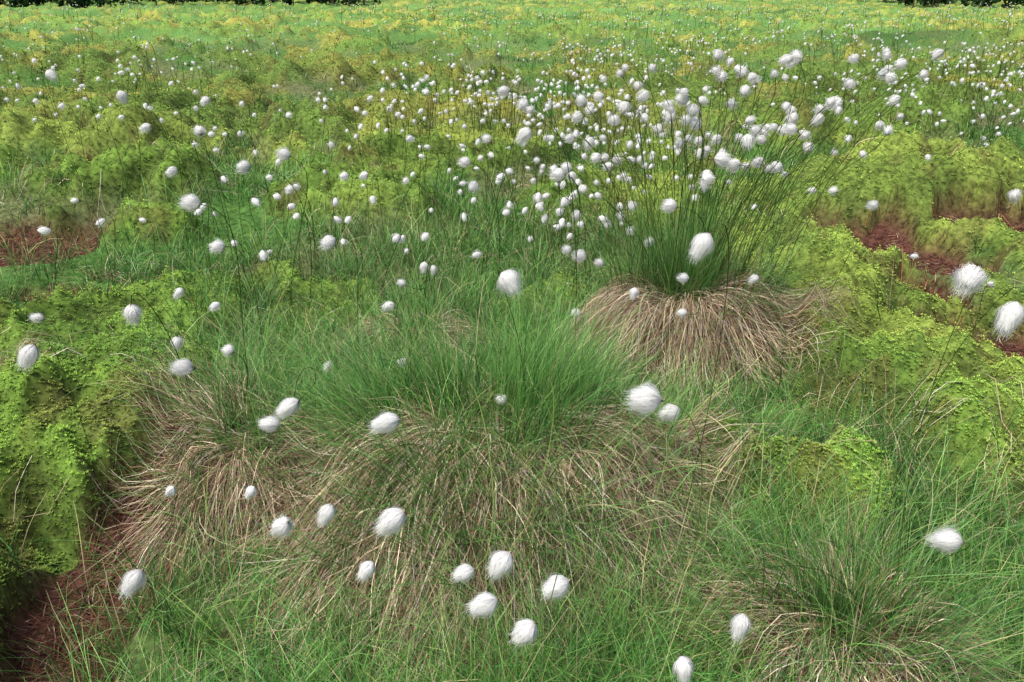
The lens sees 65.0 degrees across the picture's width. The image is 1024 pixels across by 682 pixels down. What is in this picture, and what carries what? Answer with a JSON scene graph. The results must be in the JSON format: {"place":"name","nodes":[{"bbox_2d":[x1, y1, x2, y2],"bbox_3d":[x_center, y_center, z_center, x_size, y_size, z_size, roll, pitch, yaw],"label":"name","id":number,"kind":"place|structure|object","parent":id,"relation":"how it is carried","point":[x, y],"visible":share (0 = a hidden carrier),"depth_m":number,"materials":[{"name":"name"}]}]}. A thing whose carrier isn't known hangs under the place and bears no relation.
{"place":"outdoors","nodes":[
{"label":"outdoors","id":0,"kind":"place"},
{"bbox_2d":[0,0,1023,681],"bbox_3d":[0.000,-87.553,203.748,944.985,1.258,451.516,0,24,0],"label":"bog ground","id":1,"kind":"structure","parent":0,"point":[292,82],"depth_m":4.79,"materials":[{"name":"green plant"}]},
{"bbox_2d":[0,311,81,368],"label":"cottongrass tussock","id":2,"kind":"object","parent":1,"relation":"on","point":[21,342],"visible":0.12,"depth_m":2.31,"materials":[{"name":"plant"}]},
{"bbox_2d":[28,312,60,343],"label":"cottongrass flower","id":3,"kind":"object","parent":1,"relation":"on","point":[37,317],"visible":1,"depth_m":2.76,"materials":[{"name":"white plant"}]},
{"bbox_2d":[41,68,99,251],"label":"cottongrass flower","id":4,"kind":"object","parent":1,"relation":"on","point":[49,73],"visible":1,"depth_m":3.63,"materials":[{"name":"white plant"}]},
{"bbox_2d":[16,338,147,600],"bbox_3d":[-0.894,0.318,1.695,0.151,0.690,0.046,0,24,0],"label":"cottongrass flower","id":5,"kind":"object","parent":1,"relation":"on","point":[28,355],"visible":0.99,"depth_m":1.57,"materials":[{"name":"white plant"}]},
{"bbox_2d":[115,563,156,679],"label":"cottongrass flower","id":6,"kind":"object","parent":1,"relation":"on","point":[133,581],"visible":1,"depth_m":1.38,"materials":[{"name":"white plant"}]},
{"bbox_2d":[120,293,191,397],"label":"cottongrass flower","id":7,"kind":"object","parent":1,"relation":"on","point":[133,312],"visible":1,"depth_m":1.80,"materials":[{"name":"white plant"}]},
{"bbox_2d":[138,123,193,289],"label":"cottongrass flower","id":8,"kind":"object","parent":1,"relation":"on","point":[145,127],"visible":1,"depth_m":3.15,"materials":[{"name":"white plant"}]},
{"bbox_2d":[173,287,199,326],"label":"cottongrass flower","id":9,"kind":"object","parent":1,"relation":"on","point":[180,292],"visible":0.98,"depth_m":3.01,"materials":[{"name":"white plant"}]},
{"bbox_2d":[116,83,257,309],"bbox_3d":[-1.264,-0.524,3.181,0.398,0.966,0.056,-10,25,-22],"label":"cottongrass flower","id":10,"kind":"object","parent":1,"relation":"on","point":[122,96],"visible":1,"depth_m":2.96,"materials":[{"name":"white plant"}]},
{"bbox_2d":[164,166,215,291],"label":"cottongrass flower","id":11,"kind":"object","parent":1,"relation":"on","point":[171,171],"visible":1,"depth_m":3.14,"materials":[{"name":"white plant"}]},
{"bbox_2d":[165,358,219,426],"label":"cottongrass flower","id":12,"kind":"object","parent":1,"relation":"on","point":[183,366],"visible":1,"depth_m":1.74,"materials":[{"name":"white plant"}]},
{"bbox_2d":[165,393,234,497],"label":"cottongrass flower","id":13,"kind":"object","parent":1,"relation":"on","point":[170,491],"visible":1,"depth_m":1.44,"materials":[{"name":"white plant"}]},
{"bbox_2d":[171,332,242,418],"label":"cottongrass flower","id":14,"kind":"object","parent":1,"relation":"on","point":[178,342],"visible":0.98,"depth_m":2.04,"materials":[{"name":"white plant"}]},
{"bbox_2d":[19,295,405,647],"bbox_3d":[-0.671,0.205,2.024,1.023,0.639,1.101,0,24,0],"label":"cottongrass tussock","id":15,"kind":"object","parent":1,"relation":"on","point":[195,386],"visible":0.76,"depth_m":1.97,"materials":[{"name":"plant"}]},
{"bbox_2d":[191,125,237,294],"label":"cottongrass flower","id":16,"kind":"object","parent":1,"relation":"on","point":[200,131],"visible":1,"depth_m":3.14,"materials":[{"name":"white plant"}]},
{"bbox_2d":[178,193,253,403],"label":"cottongrass flower","id":17,"kind":"object","parent":1,"relation":"on","point":[190,202],"visible":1,"depth_m":1.88,"materials":[{"name":"white plant"}]},
{"bbox_2d":[209,302,240,349],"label":"cottongrass flower","id":18,"kind":"object","parent":1,"relation":"on","point":[214,305],"visible":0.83,"depth_m":2.88,"materials":[{"name":"white plant"}]},
{"bbox_2d":[221,343,247,401],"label":"cottongrass flower","id":19,"kind":"object","parent":1,"relation":"on","point":[228,349],"visible":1,"depth_m":1.99,"materials":[{"name":"white plant"}]},
{"bbox_2d":[207,238,269,387],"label":"cottongrass flower","id":20,"kind":"object","parent":1,"relation":"on","point":[218,246],"visible":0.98,"depth_m":2.35,"materials":[{"name":"white plant"}]},
{"bbox_2d":[200,95,280,242],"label":"cottongrass flower","id":21,"kind":"object","parent":1,"relation":"on","point":[205,100],"visible":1,"depth_m":3.63,"materials":[{"name":"white plant"}]},
{"bbox_2d":[241,381,261,499],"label":"cottongrass flower","id":22,"kind":"object","parent":1,"relation":"on","point":[251,491],"visible":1,"depth_m":1.43,"materials":[{"name":"white plant"}]},
{"bbox_2d":[234,160,311,323],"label":"cottongrass flower","id":23,"kind":"object","parent":1,"relation":"on","point":[244,167],"visible":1,"depth_m":2.62,"materials":[{"name":"white plant"}]},
{"bbox_2d":[257,402,323,434],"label":"cottongrass flower","id":24,"kind":"object","parent":1,"relation":"on","point":[269,424],"visible":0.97,"depth_m":1.65,"materials":[{"name":"white plant"}]},
{"bbox_2d":[274,147,307,353],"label":"cottongrass flower","id":25,"kind":"object","parent":1,"relation":"on","point":[284,154],"visible":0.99,"depth_m":2.62,"materials":[{"name":"white plant"}]},
{"bbox_2d":[272,367,316,421],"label":"cottongrass flower","id":26,"kind":"object","parent":1,"relation":"on","point":[290,405],"visible":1,"depth_m":1.51,"materials":[{"name":"white plant"}]},
{"bbox_2d":[283,184,318,281],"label":"cottongrass flower","id":27,"kind":"object","parent":1,"relation":"on","point":[289,189],"visible":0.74,"depth_m":3.62,"materials":[{"name":"white plant"}]},
{"bbox_2d":[323,359,337,382],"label":"cottongrass flower","id":28,"kind":"object","parent":1,"relation":"on","point":[329,366],"visible":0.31,"depth_m":2.42,"materials":[{"name":"white plant"}]},
{"bbox_2d":[319,235,360,372],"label":"cottongrass flower","id":29,"kind":"object","parent":1,"relation":"on","point":[329,242],"visible":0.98,"depth_m":2.35,"materials":[{"name":"white plant"}]},
{"bbox_2d":[338,170,352,248],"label":"cottongrass flower","id":30,"kind":"object","parent":1,"relation":"on","point":[344,176],"visible":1,"depth_m":3.92,"materials":[{"name":"white plant"}]},
{"bbox_2d":[270,444,426,539],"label":"cottongrass flower","id":31,"kind":"object","parent":1,"relation":"on","point":[282,526],"visible":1,"depth_m":1.33,"materials":[{"name":"white plant"}]},
{"bbox_2d":[369,194,376,266],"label":"cottongrass flower","id":32,"kind":"object","parent":1,"relation":"on","point":[373,200],"visible":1,"depth_m":3.93,"materials":[{"name":"white plant"}]},
{"bbox_2d":[359,171,390,265],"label":"cottongrass flower","id":33,"kind":"object","parent":1,"relation":"on","point":[365,175],"visible":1,"depth_m":3.62,"materials":[{"name":"white plant"}]},
{"bbox_2d":[263,259,516,380],"bbox_3d":[-0.433,-0.103,3.034,1.076,0.358,0.912,0,24,0],"label":"cottongrass tussock","id":34,"kind":"object","parent":1,"relation":"on","point":[400,313],"visible":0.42,"depth_m":3.06,"materials":[{"name":"plant"}]},
{"bbox_2d":[315,379,466,526],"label":"cottongrass flower","id":35,"kind":"object","parent":1,"relation":"on","point":[326,514],"visible":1,"depth_m":1.37,"materials":[{"name":"white plant"}]},
{"bbox_2d":[380,262,430,311],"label":"cottongrass flower","id":36,"kind":"object","parent":1,"relation":"on","point":[390,307],"visible":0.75,"depth_m":2.28,"materials":[{"name":"white plant"}]},
{"bbox_2d":[397,279,427,320],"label":"cottongrass flower","id":37,"kind":"object","parent":1,"relation":"on","point":[401,283],"visible":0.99,"depth_m":2.45,"materials":[{"name":"white plant"}]},
{"bbox_2d":[366,371,461,437],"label":"cottongrass flower","id":38,"kind":"object","parent":1,"relation":"on","point":[387,422],"visible":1,"depth_m":1.30,"materials":[{"name":"white plant"}]},
{"bbox_2d":[395,293,438,367],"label":"cottongrass flower","id":39,"kind":"object","parent":1,"relation":"on","point":[404,359],"visible":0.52,"depth_m":2.15,"materials":[{"name":"white plant"}]},
{"bbox_2d":[370,354,480,537],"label":"cottongrass flower","id":40,"kind":"object","parent":1,"relation":"on","point":[391,519],"visible":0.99,"depth_m":1.17,"materials":[{"name":"white plant"}]},
{"bbox_2d":[420,259,434,304],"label":"cottongrass flower","id":41,"kind":"object","parent":1,"relation":"on","point":[424,265],"visible":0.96,"depth_m":3.29,"materials":[{"name":"white plant"}]},
{"bbox_2d":[356,401,509,582],"bbox_3d":[-0.106,0.256,1.502,0.038,0.206,0.641,10,25,21],"label":"cottongrass flower","id":42,"kind":"object","parent":1,"relation":"on","point":[367,569],"visible":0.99,"depth_m":1.24,"materials":[{"name":"white plant"}]},
{"bbox_2d":[430,263,437,309],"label":"cottongrass flower","id":43,"kind":"object","parent":1,"relation":"on","point":[433,269],"visible":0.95,"depth_m":3.26,"materials":[{"name":"white plant"}]},
{"bbox_2d":[449,382,493,584],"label":"cottongrass flower","id":44,"kind":"object","parent":1,"relation":"on","point":[464,572],"visible":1,"depth_m":1.23,"materials":[{"name":"white plant"}]},
{"bbox_2d":[457,156,499,314],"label":"cottongrass flower","id":45,"kind":"object","parent":1,"relation":"on","point":[465,161],"visible":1,"depth_m":2.95,"materials":[{"name":"white plant"}]},
{"bbox_2d":[457,393,507,406],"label":"cottongrass flower","id":46,"kind":"object","parent":1,"relation":"on","point":[502,401],"visible":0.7,"depth_m":1.75,"materials":[{"name":"white plant"}]},
{"bbox_2d":[462,395,533,618],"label":"cottongrass flower","id":47,"kind":"object","parent":1,"relation":"on","point":[486,603],"visible":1,"depth_m":1.17,"materials":[{"name":"white plant"}]},
{"bbox_2d":[128,261,875,681],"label":"cottongrass tussock","id":48,"kind":"object","parent":1,"relation":"on","point":[484,495],"visible":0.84,"depth_m":1.69,"materials":[{"name":"plant"}]},
{"bbox_2d":[485,86,521,294],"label":"cottongrass flower","id":49,"kind":"object","parent":1,"relation":"on","point":[503,90],"visible":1,"depth_m":3.05,"materials":[{"name":"white plant"}]},
{"bbox_2d":[481,134,525,271],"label":"cottongrass flower","id":50,"kind":"object","parent":1,"relation":"on","point":[486,139],"visible":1,"depth_m":3.63,"materials":[{"name":"white plant"}]},
{"bbox_2d":[496,268,524,432],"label":"cottongrass flower","id":51,"kind":"object","parent":1,"relation":"on","point":[508,281],"visible":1,"depth_m":1.46,"materials":[{"name":"white plant"}]},
{"bbox_2d":[0,7,1023,671],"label":"moss carpet","id":52,"kind":"object","parent":1,"relation":"on","point":[138,371],"visible":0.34,"depth_m":2.79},
{"bbox_2d":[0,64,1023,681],"bbox_3d":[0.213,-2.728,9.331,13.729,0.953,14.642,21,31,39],"label":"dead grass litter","id":53,"kind":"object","parent":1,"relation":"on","point":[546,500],"visible":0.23,"depth_m":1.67,"materials":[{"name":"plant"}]},
{"bbox_2d":[0,0,1023,8],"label":"distant trees","id":54,"kind":"object","parent":1,"relation":"on","point":[87,3],"visible":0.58,"depth_m":64.10,"materials":[{"name":"green plant"}]},
{"bbox_2d":[0,0,1023,681],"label":"meadow grass","id":55,"kind":"structure","parent":1,"relation":"on","point":[624,648],"depth_m":1.87,"materials":[{"name":"green plant"}]},
{"bbox_2d":[0,110,1023,681],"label":"peat litter","id":56,"kind":"object","parent":1,"relation":"on","point":[104,620],"visible":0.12,"depth_m":1.91,"materials":[{"name":"soil"}]},
{"bbox_2d":[485,378,553,583],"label":"cottongrass flower","id":57,"kind":"object","parent":1,"relation":"on","point":[501,565],"visible":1,"depth_m":1.25,"materials":[{"name":"white plant"}]},
{"bbox_2d":[463,425,581,600],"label":"cottongrass flower","id":58,"kind":"object","parent":1,"relation":"on","point":[561,587],"visible":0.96,"depth_m":1.20,"materials":[{"name":"white plant"}]},
{"bbox_2d":[506,390,564,651],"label":"cottongrass flower","id":59,"kind":"object","parent":1,"relation":"on","point":[525,631],"visible":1,"depth_m":1.12,"materials":[{"name":"white plant"}]},
{"bbox_2d":[237,74,843,266],"bbox_3d":[0.096,-1.042,4.597,3.217,0.893,2.042,10,25,22],"label":"cottongrass sheaf","id":60,"kind":"object","parent":1,"relation":"on","point":[409,138],"visible":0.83,"depth_m":4.30,"materials":[{"name":"white plant"}]},
{"bbox_2d":[514,120,576,370],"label":"cottongrass flower","id":61,"kind":"object","parent":1,"relation":"on","point":[524,134],"visible":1,"depth_m":2.05,"materials":[{"name":"white plant"}]},
{"bbox_2d":[548,167,579,360],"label":"cottongrass flower","id":62,"kind":"object","parent":1,"relation":"on","point":[558,175],"visible":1,"depth_m":2.36,"materials":[{"name":"white plant"}]},
{"bbox_2d":[560,245,571,299],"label":"cottongrass flower","id":63,"kind":"object","parent":1,"relation":"on","point":[567,249],"visible":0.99,"depth_m":3.36,"materials":[{"name":"white plant"}]},
{"bbox_2d":[569,309,582,334],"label":"cottongrass flower","id":64,"kind":"object","parent":1,"relation":"on","point":[577,312],"visible":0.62,"depth_m":2.82,"materials":[{"name":"white plant"}]},
{"bbox_2d":[571,248,590,341],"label":"cottongrass flower","id":65,"kind":"object","parent":1,"relation":"on","point":[581,255],"visible":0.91,"depth_m":2.61,"materials":[{"name":"white plant"}]},
{"bbox_2d":[601,160,620,272],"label":"cottongrass flower","id":66,"kind":"object","parent":1,"relation":"on","point":[608,165],"visible":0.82,"depth_m":3.36,"materials":[{"name":"white plant"}]},
{"bbox_2d":[594,258,651,294],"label":"cottongrass flower","id":67,"kind":"object","parent":1,"relation":"on","point":[599,262],"visible":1,"depth_m":2.63,"materials":[{"name":"white plant"}]},
{"bbox_2d":[626,227,634,258],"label":"cottongrass flower","id":68,"kind":"object","parent":1,"relation":"on","point":[630,234],"visible":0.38,"depth_m":3.62,"materials":[{"name":"white plant"}]},
{"bbox_2d":[628,245,642,300],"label":"cottongrass flower","id":69,"kind":"object","parent":1,"relation":"on","point":[633,293],"visible":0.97,"depth_m":2.38,"materials":[{"name":"white plant"}]},
{"bbox_2d":[620,380,701,661],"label":"cottongrass flower","id":70,"kind":"object","parent":1,"relation":"on","point":[648,398],"visible":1,"depth_m":1.17,"materials":[{"name":"white plant"}]},
{"bbox_2d":[644,236,679,268],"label":"cottongrass flower","id":71,"kind":"object","parent":1,"relation":"on","point":[651,240],"visible":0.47,"depth_m":2.84,"materials":[{"name":"white plant"}]},
{"bbox_2d":[655,402,683,447],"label":"cottongrass flower","id":72,"kind":"object","parent":1,"relation":"on","point":[669,415],"visible":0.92,"depth_m":1.80,"materials":[{"name":"white plant"}]},
{"bbox_2d":[468,149,882,415],"bbox_3d":[0.596,-0.257,2.828,1.500,0.827,1.363,0,24,0],"label":"cottongrass tussock","id":73,"kind":"object","parent":1,"relation":"on","point":[746,293],"visible":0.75,"depth_m":2.72,"materials":[{"name":"plant"}]},
{"bbox_2d":[466,46,1023,316],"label":"cottongrass sheaf","id":74,"kind":"object","parent":73,"relation":"on","point":[790,60],"visible":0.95,"depth_m":2.79,"materials":[{"name":"white plant"}]},
{"bbox_2d":[660,198,704,284],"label":"cottongrass flower","id":75,"kind":"object","parent":1,"relation":"on","point":[670,205],"visible":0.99,"depth_m":2.35,"materials":[{"name":"white plant"}]},
{"bbox_2d":[672,291,699,318],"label":"cottongrass flower","id":76,"kind":"object","parent":1,"relation":"on","point":[682,312],"visible":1,"depth_m":2.23,"materials":[{"name":"white plant"}]},
{"bbox_2d":[676,268,697,284],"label":"cottongrass flower","id":77,"kind":"object","parent":1,"relation":"on","point":[684,278],"visible":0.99,"depth_m":2.49,"materials":[{"name":"white plant"}]},
{"bbox_2d":[678,174,708,291],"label":"cottongrass flower","id":78,"kind":"object","parent":1,"relation":"on","point":[703,188],"visible":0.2,"depth_m":2.78,"materials":[{"name":"white plant"}]},
{"bbox_2d":[666,147,734,303],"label":"cottongrass flower","id":79,"kind":"object","parent":1,"relation":"on","point":[721,159],"visible":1,"depth_m":2.04,"materials":[{"name":"white plant"}]},
{"bbox_2d":[682,223,728,521],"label":"cottongrass flower","id":80,"kind":"object","parent":1,"relation":"on","point":[703,244],"visible":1,"depth_m":1.38,"materials":[{"name":"white plant"}]},
{"bbox_2d":[728,558,764,643],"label":"cottongrass flower","id":81,"kind":"object","parent":1,"relation":"on","point":[740,622],"visible":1,"depth_m":1.13,"materials":[{"name":"white plant"}]},
{"bbox_2d":[735,267,761,284],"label":"cottongrass flower","id":82,"kind":"object","parent":1,"relation":"on","point":[753,278],"visible":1,"depth_m":2.48,"materials":[{"name":"white plant"}]},
{"bbox_2d":[705,123,799,284],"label":"cottongrass flower","id":83,"kind":"object","parent":1,"relation":"on","point":[789,129],"visible":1,"depth_m":2.48,"materials":[{"name":"white plant"}]},
{"bbox_2d":[672,565,869,681],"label":"cottongrass flower","id":84,"kind":"object","parent":1,"relation":"on","point":[683,666],"visible":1,"depth_m":1.06,"materials":[{"name":"white plant"}]},
{"bbox_2d":[716,110,826,260],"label":"cottongrass flower","id":85,"kind":"object","parent":1,"relation":"on","point":[818,117],"visible":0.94,"depth_m":2.77,"materials":[{"name":"white plant"}]},
{"bbox_2d":[579,416,1023,681],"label":"cottongrass tussock","id":86,"kind":"object","parent":1,"relation":"on","point":[909,618],"visible":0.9,"depth_m":1.52,"materials":[{"name":"plant"}]},
{"bbox_2d":[872,525,969,627],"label":"cottongrass flower","id":87,"kind":"object","parent":86,"relation":"attached to","point":[948,540],"visible":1,"depth_m":1.30,"materials":[{"name":"white plant"}]},
{"bbox_2d":[828,186,840,225],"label":"cottongrass flower","id":88,"kind":"object","parent":1,"relation":"on","point":[833,190],"visible":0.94,"depth_m":3.92,"materials":[{"name":"white plant"}]},
{"bbox_2d":[854,199,879,273],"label":"cottongrass flower","id":89,"kind":"object","parent":1,"relation":"on","point":[873,204],"visible":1,"depth_m":3.14,"materials":[{"name":"white plant"}]},
{"bbox_2d":[743,173,1021,267],"bbox_3d":[1.241,-0.356,2.751,0.862,0.465,0.049,4,24,10],"label":"cottongrass flower","id":90,"kind":"object","parent":1,"relation":"on","point":[1013,194],"visible":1,"depth_m":2.61,"materials":[{"name":"white plant"}]},
{"bbox_2d":[898,261,989,590],"bbox_3d":[0.698,0.215,1.371,0.054,0.769,0.190,12,26,25],"label":"cottongrass flower","id":91,"kind":"object","parent":1,"relation":"on","point":[969,277],"visible":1,"depth_m":1.17,"materials":[{"name":"white plant"}]},
{"bbox_2d":[879,287,1023,596],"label":"cottongrass flower","id":92,"kind":"object","parent":1,"relation":"on","point":[1010,317],"visible":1,"depth_m":1.12,"materials":[{"name":"white plant"}]},
{"bbox_2d":[0,0,1023,333],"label":"cottongrass meadow","id":93,"kind":"structure","parent":0,"point":[400,238],"depth_m":6.59,"materials":[{"name":"white plant"}]}
]}

